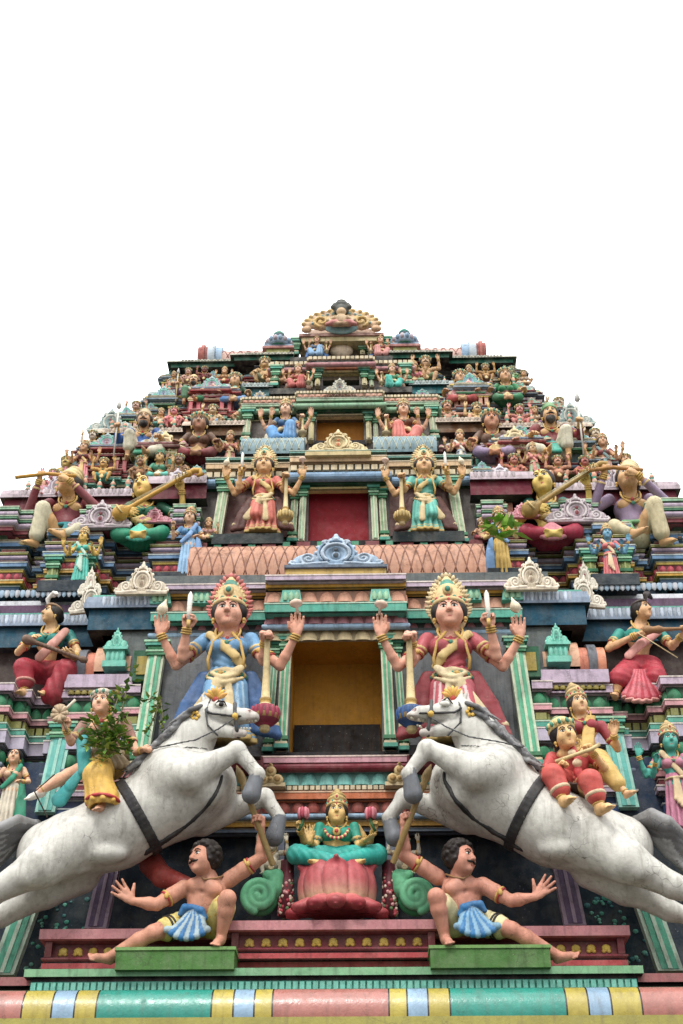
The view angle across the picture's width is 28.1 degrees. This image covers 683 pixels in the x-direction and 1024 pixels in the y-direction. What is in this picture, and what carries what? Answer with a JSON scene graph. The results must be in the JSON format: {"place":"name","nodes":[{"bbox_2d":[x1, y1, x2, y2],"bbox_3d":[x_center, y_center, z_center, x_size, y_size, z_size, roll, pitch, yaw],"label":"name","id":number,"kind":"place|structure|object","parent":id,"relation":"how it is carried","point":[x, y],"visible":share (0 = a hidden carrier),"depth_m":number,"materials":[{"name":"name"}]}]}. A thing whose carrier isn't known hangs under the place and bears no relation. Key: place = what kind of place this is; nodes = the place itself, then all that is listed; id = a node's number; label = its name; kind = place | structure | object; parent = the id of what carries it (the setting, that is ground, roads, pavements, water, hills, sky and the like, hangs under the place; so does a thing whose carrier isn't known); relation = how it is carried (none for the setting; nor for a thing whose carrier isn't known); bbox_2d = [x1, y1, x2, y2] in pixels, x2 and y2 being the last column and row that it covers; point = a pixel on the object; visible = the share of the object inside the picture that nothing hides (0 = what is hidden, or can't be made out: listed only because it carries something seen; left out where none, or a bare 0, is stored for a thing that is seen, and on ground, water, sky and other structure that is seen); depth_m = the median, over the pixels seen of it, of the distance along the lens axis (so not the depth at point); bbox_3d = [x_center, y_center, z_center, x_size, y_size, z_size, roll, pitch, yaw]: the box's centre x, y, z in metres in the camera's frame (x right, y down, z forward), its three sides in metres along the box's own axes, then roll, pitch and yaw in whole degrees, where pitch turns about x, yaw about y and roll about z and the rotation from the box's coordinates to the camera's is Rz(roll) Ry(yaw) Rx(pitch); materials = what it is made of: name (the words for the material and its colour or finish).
{"place":"outdoors","nodes":[
{"label":"outdoors","id":0,"kind":"place"},
{"bbox_2d":[0,0,682,505],"label":"sky","id":1,"kind":"structure","parent":0,"point":[177,177],"materials":[{"name":"white"}]},
{"bbox_3d":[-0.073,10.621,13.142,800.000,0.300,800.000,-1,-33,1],"label":"ground","id":2,"kind":"structure","parent":0,"visible":0},
{"bbox_2d":[0,299,682,1023],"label":"temple tower","id":3,"kind":"structure","parent":2,"relation":"on","point":[340,559],"depth_m":18.73,"materials":[{"name":"paint"}]},
{"bbox_2d":[0,749,30,820],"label":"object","id":4,"kind":"object","parent":3,"relation":"attached to","point":[12,798],"visible":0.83,"depth_m":17.21,"materials":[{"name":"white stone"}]},
{"bbox_2d":[13,591,87,706],"bbox_3d":[-4.006,1.942,19.056,1.119,1.787,0.795,-1,-33,1],"label":"musician statue","id":5,"kind":"object","parent":3,"relation":"on","point":[47,670],"visible":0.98,"depth_m":18.77,"materials":[{"name":"red stone"}]},
{"bbox_2d":[40,466,67,493],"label":"attendant statue","id":6,"kind":"object","parent":3,"relation":"on","point":[56,470],"visible":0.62,"depth_m":22.02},
{"bbox_2d":[15,466,98,547],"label":"musician statue","id":7,"kind":"object","parent":3,"relation":"on","point":[64,512],"visible":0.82,"depth_m":21.26,"materials":[{"name":"beige paint"}]},
{"bbox_2d":[57,455,71,471],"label":"attendant statue","id":8,"kind":"object","parent":3,"relation":"on","point":[65,461],"visible":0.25,"depth_m":22.60,"materials":[{"name":"yellow paint"}]},
{"bbox_2d":[61,526,103,580],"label":"goddess statue","id":9,"kind":"object","parent":3,"relation":"on","point":[83,547],"visible":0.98,"depth_m":20.18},
{"bbox_2d":[65,439,101,479],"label":"lady statue","id":10,"kind":"object","parent":3,"relation":"on","point":[83,456],"visible":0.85,"depth_m":22.64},
{"bbox_2d":[80,428,104,441],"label":"statue","id":11,"kind":"object","parent":3,"relation":"on","point":[93,435],"visible":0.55,"depth_m":23.32,"materials":[{"name":"beige paint"}]},
{"bbox_2d":[91,456,115,481],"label":"attendant statue","id":12,"kind":"object","parent":3,"relation":"on","point":[104,472],"visible":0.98,"depth_m":22.45,"materials":[{"name":"beige stone"}]},
{"bbox_2d":[125,399,147,412],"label":"statue","id":13,"kind":"object","parent":3,"relation":"on","point":[136,405],"visible":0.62,"depth_m":24.28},
{"bbox_2d":[113,399,165,461],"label":"warrior statue","id":14,"kind":"object","parent":3,"relation":"on","point":[129,438],"visible":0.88,"depth_m":22.83,"materials":[{"name":"beige paint"}]},
{"bbox_2d":[127,455,152,479],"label":"attendant statue","id":15,"kind":"object","parent":3,"relation":"on","point":[134,472],"visible":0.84,"depth_m":22.27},
{"bbox_2d":[0,687,285,927],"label":"horse statue","id":16,"kind":"object","parent":3,"relation":"on","point":[179,784],"visible":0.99,"depth_m":16.16,"materials":[{"name":"white paint"}]},
{"bbox_2d":[24,688,152,816],"bbox_3d":[-3.043,2.844,16.657,1.226,1.822,0.972,19,-38,-27],"label":"rider statue","id":17,"kind":"object","parent":16,"relation":"on","point":[100,787],"visible":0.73,"depth_m":16.52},
{"bbox_2d":[78,664,142,765],"bbox_3d":[-2.824,2.476,16.733,0.767,1.587,0.559,7,-34,-11],"label":"weed plant","id":18,"kind":"object","parent":17,"relation":"on","point":[108,739],"visible":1,"depth_m":16.57,"materials":[{"name":"green plant"}]},
{"bbox_2d":[139,691,170,736],"bbox_3d":[-2.441,2.627,17.707,0.456,0.708,0.351,-1,-33,1],"label":"weed plant","id":19,"kind":"object","parent":3,"relation":"attached to","point":[158,705],"visible":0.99,"depth_m":17.72,"materials":[{"name":"green plant"}]},
{"bbox_2d":[110,467,202,551],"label":"musician statue","id":20,"kind":"object","parent":3,"relation":"on","point":[140,536],"visible":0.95,"depth_m":20.96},
{"bbox_2d":[143,448,174,475],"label":"seated lady statue","id":21,"kind":"object","parent":3,"relation":"on","point":[159,468],"visible":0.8,"depth_m":22.33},
{"bbox_2d":[152,407,169,427],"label":"statue","id":22,"kind":"object","parent":3,"relation":"on","point":[161,412],"visible":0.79,"depth_m":23.95,"materials":[{"name":"beige paint"}]},
{"bbox_2d":[165,371,180,386],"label":"statue","id":23,"kind":"object","parent":3,"relation":"on","point":[173,379],"visible":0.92,"depth_m":25.18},
{"bbox_2d":[162,406,184,427],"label":"attendant statue","id":24,"kind":"object","parent":3,"relation":"on","point":[174,410],"visible":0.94,"depth_m":23.83,"materials":[{"name":"pink paint"}]},
{"bbox_2d":[165,452,189,475],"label":"attendant statue","id":25,"kind":"object","parent":3,"relation":"on","point":[179,460],"visible":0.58,"depth_m":22.34,"materials":[{"name":"beige paint"}]},
{"bbox_2d":[88,765,275,964],"bbox_3d":[-1.809,4.131,16.081,2.113,2.321,0.744,-1,-33,1],"label":"strong man statue","id":26,"kind":"object","parent":3,"relation":"on","point":[207,910],"visible":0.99,"depth_m":15.70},
{"bbox_2d":[179,367,191,383],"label":"statue","id":27,"kind":"object","parent":3,"relation":"on","point":[184,378],"visible":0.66,"depth_m":25.27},
{"bbox_2d":[171,506,205,573],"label":"lady statue","id":28,"kind":"object","parent":3,"relation":"on","point":[190,530],"visible":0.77,"depth_m":20.51,"materials":[{"name":"blue stone"}]},
{"bbox_2d":[175,368,204,406],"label":"statue","id":29,"kind":"object","parent":3,"relation":"on","point":[192,381],"visible":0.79,"depth_m":24.32,"materials":[{"name":"green paint"}]},
{"bbox_2d":[172,411,222,465],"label":"seated lady statue","id":30,"kind":"object","parent":3,"relation":"on","point":[199,440],"visible":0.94,"depth_m":22.93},
{"bbox_2d":[196,365,211,381],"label":"statue","id":31,"kind":"object","parent":3,"relation":"on","point":[204,374],"visible":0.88,"depth_m":25.43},
{"bbox_2d":[197,517,219,542],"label":"statue","id":32,"kind":"object","parent":3,"relation":"on","point":[208,530],"visible":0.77,"depth_m":20.86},
{"bbox_2d":[201,403,224,420],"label":"attendant statue","id":33,"kind":"object","parent":3,"relation":"on","point":[213,409],"visible":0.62,"depth_m":23.77,"materials":[{"name":"beige paint"}]},
{"bbox_2d":[215,366,232,383],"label":"statue","id":34,"kind":"object","parent":3,"relation":"on","point":[224,379],"visible":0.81,"depth_m":25.31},
{"bbox_2d":[154,573,304,746],"bbox_3d":[-1.500,1.830,18.081,2.021,2.525,0.930,-1,-30,1],"label":"goddess statue","id":35,"kind":"object","parent":3,"relation":"on","point":[227,646],"visible":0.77,"depth_m":18.07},
{"bbox_2d":[213,430,246,456],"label":"lady statue","id":36,"kind":"object","parent":3,"relation":"on","point":[229,445],"visible":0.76,"depth_m":22.76,"materials":[{"name":"beige paint"}]},
{"bbox_2d":[217,372,251,408],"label":"statue","id":37,"kind":"object","parent":3,"relation":"on","point":[235,378],"visible":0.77,"depth_m":24.44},
{"bbox_2d":[230,402,240,420],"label":"attendant statue","id":38,"kind":"object","parent":3,"relation":"on","point":[235,415],"visible":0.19,"depth_m":23.88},
{"bbox_2d":[250,356,270,382],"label":"statue","id":39,"kind":"object","parent":3,"relation":"on","point":[257,374],"visible":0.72,"depth_m":25.33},
{"bbox_2d":[240,869,283,916],"bbox_3d":[-0.943,4.560,16.354,0.528,0.584,0.294,-1,-33,1],"label":"scroll bracket","id":40,"kind":"object","parent":3,"relation":"on","point":[259,896],"visible":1,"depth_m":16.23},
{"bbox_2d":[255,833,288,873],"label":"attendant statue","id":41,"kind":"object","parent":40,"relation":"on","point":[276,854],"visible":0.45,"depth_m":16.68,"materials":[{"name":"beige stone"}]},
{"bbox_2d":[222,445,306,532],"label":"goddess statue","id":42,"kind":"object","parent":3,"relation":"on","point":[262,510],"visible":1,"depth_m":21.12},
{"bbox_2d":[263,361,287,384],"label":"statue","id":43,"kind":"object","parent":3,"relation":"on","point":[267,378],"visible":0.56,"depth_m":24.95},
{"bbox_2d":[258,398,313,444],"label":"goddess statue","id":44,"kind":"object","parent":3,"relation":"on","point":[288,425],"visible":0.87,"depth_m":23.07,"materials":[{"name":"blue paint"}]},
{"bbox_2d":[277,859,294,919],"bbox_3d":[-0.659,4.523,16.404,0.210,0.706,0.206,-1,-33,1],"label":"flower garland","id":45,"kind":"object","parent":3,"relation":"on","point":[286,900],"visible":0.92,"depth_m":16.32},
{"bbox_2d":[281,363,314,389],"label":"goddess statue","id":46,"kind":"object","parent":3,"relation":"on","point":[298,379],"visible":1,"depth_m":24.56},
{"bbox_2d":[302,334,331,356],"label":"goddess statue","id":47,"kind":"object","parent":3,"relation":"on","point":[319,349],"visible":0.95,"depth_m":25.68,"materials":[{"name":"blue paint"}]},
{"bbox_2d":[285,854,388,919],"bbox_3d":[-0.059,4.478,16.182,1.077,0.660,1.065,26,-41,-34],"label":"lotus seat","id":48,"kind":"object","parent":3,"relation":"on","point":[335,887],"visible":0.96,"depth_m":15.94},
{"bbox_2d":[286,789,386,865],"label":"goddess statue","id":49,"kind":"object","parent":48,"relation":"on","point":[337,834],"visible":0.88,"depth_m":16.66,"materials":[{"name":"teal paint"}]},
{"bbox_2d":[365,334,394,355],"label":"goddess statue","id":50,"kind":"object","parent":3,"relation":"on","point":[379,349],"visible":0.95,"depth_m":25.64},
{"bbox_2d":[381,859,398,919],"bbox_3d":[0.573,4.515,16.375,0.210,0.706,0.206,-1,-33,1],"label":"flower garland","id":51,"kind":"object","parent":3,"relation":"on","point":[389,903],"visible":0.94,"depth_m":16.29},
{"bbox_2d":[375,363,408,387],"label":"goddess statue","id":52,"kind":"object","parent":3,"relation":"on","point":[390,380],"visible":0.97,"depth_m":24.55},
{"bbox_2d":[375,398,430,436],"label":"goddess statue","id":53,"kind":"object","parent":3,"relation":"on","point":[401,425],"visible":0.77,"depth_m":23.03,"materials":[{"name":"pink paint"}]},
{"bbox_2d":[392,869,432,916],"bbox_3d":[0.854,4.548,16.312,0.528,0.584,0.294,-1,-33,1],"label":"scroll bracket","id":54,"kind":"object","parent":3,"relation":"on","point":[410,891],"visible":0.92,"depth_m":16.19,"materials":[{"name":"green paint"}]},
{"bbox_2d":[386,833,420,873],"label":"attendant statue","id":55,"kind":"object","parent":54,"relation":"on","point":[399,864],"visible":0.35,"depth_m":16.68,"materials":[{"name":"beige paint"}]},
{"bbox_2d":[402,360,426,380],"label":"statue","id":56,"kind":"object","parent":3,"relation":"on","point":[415,375],"visible":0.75,"depth_m":25.01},
{"bbox_2d":[380,444,465,531],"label":"goddess statue","id":57,"kind":"object","parent":3,"relation":"on","point":[424,509],"visible":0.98,"depth_m":21.06,"materials":[{"name":"teal paint"}]},
{"bbox_2d":[410,354,440,380],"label":"statue","id":58,"kind":"object","parent":3,"relation":"on","point":[431,373],"visible":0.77,"depth_m":25.30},
{"bbox_2d":[372,572,525,744],"bbox_3d":[1.431,1.818,18.008,2.037,2.524,0.929,-1,-30,1],"label":"goddess statue","id":59,"kind":"object","parent":3,"relation":"on","point":[450,646],"visible":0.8,"depth_m":18.00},
{"bbox_2d":[441,400,460,417],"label":"attendant statue","id":60,"kind":"object","parent":3,"relation":"on","point":[446,407],"visible":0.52,"depth_m":23.92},
{"bbox_2d":[443,429,477,453],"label":"lady statue","id":61,"kind":"object","parent":3,"relation":"on","point":[459,445],"visible":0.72,"depth_m":22.66,"materials":[{"name":"beige paint"}]},
{"bbox_2d":[442,369,480,405],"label":"statue","id":62,"kind":"object","parent":3,"relation":"on","point":[458,374],"visible":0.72,"depth_m":24.12,"materials":[{"name":"red paint"}]},
{"bbox_2d":[465,364,479,379],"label":"statue","id":63,"kind":"object","parent":3,"relation":"on","point":[468,368],"visible":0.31,"depth_m":25.24,"materials":[{"name":"beige stone"}]},
{"bbox_2d":[463,401,489,417],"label":"attendant statue","id":64,"kind":"object","parent":3,"relation":"on","point":[476,407],"visible":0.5,"depth_m":23.68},
{"bbox_2d":[471,517,488,542],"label":"statue","id":65,"kind":"object","parent":3,"relation":"on","point":[478,531],"visible":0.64,"depth_m":20.75,"materials":[{"name":"beige stone"}]},
{"bbox_2d":[390,764,579,963],"bbox_3d":[1.620,4.105,16.003,2.104,2.329,0.706,-1,-33,1],"label":"strong man statue","id":66,"kind":"object","parent":3,"relation":"on","point":[457,906],"visible":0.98,"depth_m":15.62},
{"bbox_2d":[475,362,495,381],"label":"statue","id":67,"kind":"object","parent":3,"relation":"on","point":[485,375],"visible":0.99,"depth_m":25.29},
{"bbox_2d":[466,408,519,464],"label":"seated lady statue","id":68,"kind":"object","parent":3,"relation":"on","point":[491,424],"visible":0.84,"depth_m":22.79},
{"bbox_2d":[483,505,517,571],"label":"lady statue","id":69,"kind":"object","parent":3,"relation":"on","point":[497,554],"visible":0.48,"depth_m":20.26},
{"bbox_2d":[478,512,531,540],"bbox_3d":[2.392,0.249,19.966,0.799,0.502,0.433,-1,-33,1],"label":"weed plant","id":70,"kind":"object","parent":3,"relation":"on","point":[505,522],"visible":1,"depth_m":19.94,"materials":[{"name":"green plant"}]},
{"bbox_2d":[487,367,526,407],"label":"statue","id":71,"kind":"object","parent":3,"relation":"on","point":[504,375],"visible":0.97,"depth_m":24.21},
{"bbox_2d":[503,365,520,381],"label":"statue","id":72,"kind":"object","parent":3,"relation":"on","point":[516,375],"visible":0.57,"depth_m":25.13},
{"bbox_2d":[500,452,528,470],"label":"attendant statue","id":73,"kind":"object","parent":3,"relation":"on","point":[513,459],"visible":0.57,"depth_m":22.19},
{"bbox_2d":[507,402,532,422],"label":"attendant statue","id":74,"kind":"object","parent":3,"relation":"on","point":[518,408],"visible":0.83,"depth_m":23.75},
{"bbox_2d":[516,369,532,385],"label":"statue","id":75,"kind":"object","parent":3,"relation":"on","point":[523,374],"visible":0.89,"depth_m":25.00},
{"bbox_2d":[382,686,682,923],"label":"horse statue","id":76,"kind":"object","parent":3,"relation":"on","point":[486,781],"visible":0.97,"depth_m":16.06,"materials":[{"name":"white paint"}]},
{"bbox_2d":[540,716,615,815],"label":"rider statue","id":77,"kind":"object","parent":76,"relation":"on","point":[565,770],"visible":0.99,"depth_m":16.29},
{"bbox_2d":[554,682,637,798],"bbox_3d":[3.149,2.852,17.036,1.004,1.744,0.636,-12,-35,18],"label":"lady statue","id":78,"kind":"object","parent":76,"relation":"on","point":[589,727],"visible":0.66,"depth_m":17.08,"materials":[{"name":"yellow stone"}]},
{"bbox_2d":[517,442,549,471],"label":"lady statue","id":79,"kind":"object","parent":3,"relation":"on","point":[531,456],"visible":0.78,"depth_m":22.28,"materials":[{"name":"paint"}]},
{"bbox_2d":[525,406,541,422],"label":"statue","id":80,"kind":"object","parent":3,"relation":"on","point":[535,412],"visible":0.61,"depth_m":23.79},
{"bbox_2d":[545,395,563,404],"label":"statue","id":81,"kind":"object","parent":3,"relation":"on","point":[559,399],"visible":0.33,"depth_m":24.11,"materials":[{"name":"beige paint"}]},
{"bbox_2d":[525,391,584,463],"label":"warrior statue","id":82,"kind":"object","parent":3,"relation":"on","point":[563,435],"visible":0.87,"depth_m":22.64,"materials":[{"name":"beige paint"}]},
{"bbox_2d":[544,454,570,480],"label":"attendant statue","id":83,"kind":"object","parent":3,"relation":"on","point":[556,469],"visible":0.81,"depth_m":22.16,"materials":[{"name":"paint"}]},
{"bbox_2d":[515,461,608,551],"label":"musician statue","id":84,"kind":"object","parent":3,"relation":"on","point":[543,535],"visible":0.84,"depth_m":20.77,"materials":[{"name":"paint"}]},
{"bbox_2d":[572,455,598,479],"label":"attendant statue","id":85,"kind":"object","parent":3,"relation":"on","point":[584,463],"visible":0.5,"depth_m":22.25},
{"bbox_2d":[583,427,609,449],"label":"statue","id":86,"kind":"object","parent":3,"relation":"on","point":[594,431],"visible":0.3,"depth_m":23.09,"materials":[{"name":"beige paint"}]},
{"bbox_2d":[583,432,624,476],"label":"lady statue","id":87,"kind":"object","parent":3,"relation":"on","point":[602,451],"visible":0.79,"depth_m":22.44,"materials":[{"name":"beige stone"}]},
{"bbox_2d":[586,523,630,573],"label":"goddess statue","id":88,"kind":"object","parent":3,"relation":"on","point":[606,545],"visible":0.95,"depth_m":19.99,"materials":[{"name":"pink stone"}]},
{"bbox_2d":[579,459,677,549],"bbox_3d":[4.420,-0.143,21.142,1.486,1.680,0.883,-1,-30,1],"label":"musician statue","id":89,"kind":"object","parent":3,"relation":"on","point":[649,518],"visible":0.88,"depth_m":21.02,"materials":[{"name":"beige paint"}]},
{"bbox_2d":[619,453,642,473],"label":"attendant statue","id":90,"kind":"object","parent":3,"relation":"on","point":[625,456],"visible":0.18,"depth_m":22.41,"materials":[{"name":"beige paint"}]},
{"bbox_2d":[605,591,682,703],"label":"musician statue","id":91,"kind":"object","parent":3,"relation":"on","point":[636,671],"visible":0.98,"depth_m":18.65,"materials":[{"name":"pink stone"}]},
{"bbox_2d":[634,720,682,827],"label":"lady statue","id":92,"kind":"object","parent":3,"relation":"attached to","point":[667,759],"visible":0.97,"depth_m":17.14,"materials":[{"name":"stone"}]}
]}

